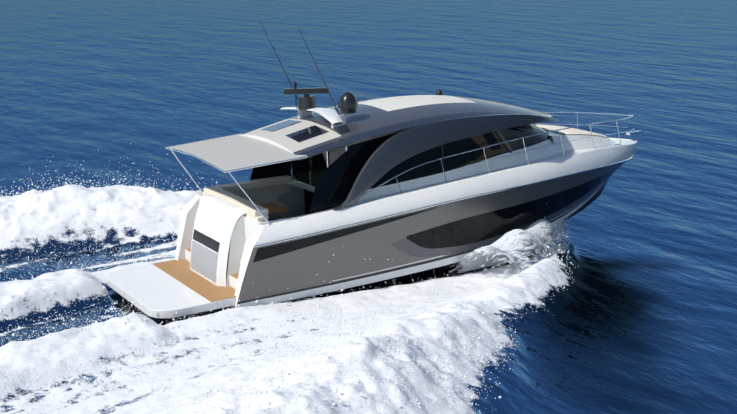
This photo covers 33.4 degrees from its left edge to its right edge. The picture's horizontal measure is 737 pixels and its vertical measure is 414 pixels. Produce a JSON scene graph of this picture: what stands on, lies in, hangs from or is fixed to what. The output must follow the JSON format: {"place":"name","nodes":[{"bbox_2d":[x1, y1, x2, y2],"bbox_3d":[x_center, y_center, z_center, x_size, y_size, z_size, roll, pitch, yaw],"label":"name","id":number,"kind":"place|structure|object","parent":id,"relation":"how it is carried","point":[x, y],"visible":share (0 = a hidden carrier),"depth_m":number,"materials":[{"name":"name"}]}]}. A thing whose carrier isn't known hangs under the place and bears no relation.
{"place":"outdoors","nodes":[
{"label":"outdoors","id":0,"kind":"place"},
{"bbox_2d":[0,0,736,413],"bbox_3d":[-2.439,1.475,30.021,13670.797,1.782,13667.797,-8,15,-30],"label":"sea water","id":1,"kind":"structure","parent":0,"point":[638,314],"depth_m":36.83,"materials":[{"name":"blue liquid"}]},
{"bbox_2d":[0,143,578,413],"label":"spray droplets","id":2,"kind":"object","parent":1,"relation":"on","point":[263,350],"visible":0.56,"depth_m":25.19,"materials":[{"name":"white liquid"}]},
{"bbox_2d":[198,138,636,308],"bbox_3d":[1.959,0.215,33.893,14.250,3.116,4.612,-10,16,-29],"label":"hull","id":3,"kind":"object","parent":1,"relation":"on","point":[296,272],"visible":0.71,"depth_m":30.62,"materials":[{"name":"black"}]},
{"bbox_2d":[106,259,236,317],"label":"swim platform","id":4,"kind":"structure","parent":3,"relation":"attached to","point":[170,288],"depth_m":29.69,"materials":[{"name":"white plastic"}]},
{"bbox_2d":[175,195,263,308],"bbox_3d":[-3.764,0.956,30.600,0.990,2.170,4.433,-10,16,-29],"label":"transom","id":5,"kind":"object","parent":3,"relation":"attached to","point":[213,229],"visible":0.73,"depth_m":30.00,"materials":[{"name":"white plastic"}]},
{"bbox_2d":[165,133,307,223],"bbox_3d":[-3.314,-0.755,30.477,2.169,1.579,4.035,-10,16,-29],"label":"awning","id":6,"kind":"object","parent":3,"relation":"attached to","point":[230,153],"visible":0.88,"depth_m":29.78,"materials":[{"name":"fabric"}]},
{"bbox_2d":[199,175,304,247],"bbox_3d":[-2.195,0.204,31.376,3.050,1.280,3.520,-10,16,-29],"label":"cockpit seating","id":7,"kind":"object","parent":3,"relation":"in","point":[277,199],"visible":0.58,"depth_m":32.50,"materials":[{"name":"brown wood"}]},
{"bbox_2d":[181,155,633,247],"bbox_3d":[2.052,-0.688,33.741,13.631,0.392,4.680,-10,16,-29],"label":"rub rail","id":8,"kind":"object","parent":3,"relation":"attached to","point":[436,205],"visible":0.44,"depth_m":30.85,"materials":[{"name":"silver metal"}]},
{"bbox_2d":[291,114,557,208],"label":"roof arches","id":9,"kind":"structure","parent":3,"relation":"on","point":[388,154],"depth_m":30.73,"materials":[{"name":"grey plastic"}]},
{"bbox_2d":[253,166,620,262],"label":"hull windows","id":10,"kind":"structure","parent":3,"relation":"in","point":[472,233],"depth_m":31.94,"materials":[{"name":"black glass"}]},
{"bbox_2d":[287,139,634,204],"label":"side deck","id":11,"kind":"structure","parent":3,"relation":"on","point":[312,189],"depth_m":33.36,"materials":[{"name":"white plastic"}]},
{"bbox_2d":[250,124,562,211],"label":"windows","id":12,"kind":"structure","parent":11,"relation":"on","point":[330,176],"depth_m":31.64,"materials":[{"name":"black glass"}]},
{"bbox_2d":[240,95,551,159],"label":"cabin roof","id":13,"kind":"structure","parent":12,"relation":"on","point":[313,134],"depth_m":31.18,"materials":[{"name":"grey plastic"}]},
{"bbox_2d":[259,20,442,127],"bbox_3d":[0.192,-3.673,31.926,5.455,2.612,2.900,-10,16,-29],"label":"radar and antennas","id":14,"kind":"object","parent":13,"relation":"on","point":[347,102],"visible":1,"depth_m":31.48,"materials":[{"name":"black plastic"}]},
{"bbox_2d":[441,130,512,172],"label":"mullions","id":15,"kind":"object","parent":12,"relation":"attached to","point":[501,137],"visible":0.27,"depth_m":32.50,"materials":[{"name":"black plastic"}]},
{"bbox_2d":[536,125,615,150],"bbox_3d":[5.848,-2.074,35.719,2.820,0.571,2.300,-8,15,-30],"label":"foredeck","id":16,"kind":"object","parent":11,"relation":"on","point":[570,134],"depth_m":34.85,"materials":[{"name":"white plastic"}]},
{"bbox_2d":[287,112,641,219],"bbox_3d":[2.627,-1.561,33.887,12.980,1.148,4.028,-10,16,-29],"label":"bow rail","id":17,"kind":"object","parent":3,"relation":"on","point":[630,132],"visible":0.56,"depth_m":33.16,"materials":[{"name":"silver metal"}]},
{"bbox_2d":[448,219,569,274],"bbox_3d":[3.067,0.552,34.642,6.150,1.122,11.338,-8,15,-30],"label":"bow spray","id":18,"kind":"object","parent":1,"relation":"on","point":[510,246],"visible":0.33,"depth_m":32.17,"materials":[{"name":"white liquid"}]}
]}

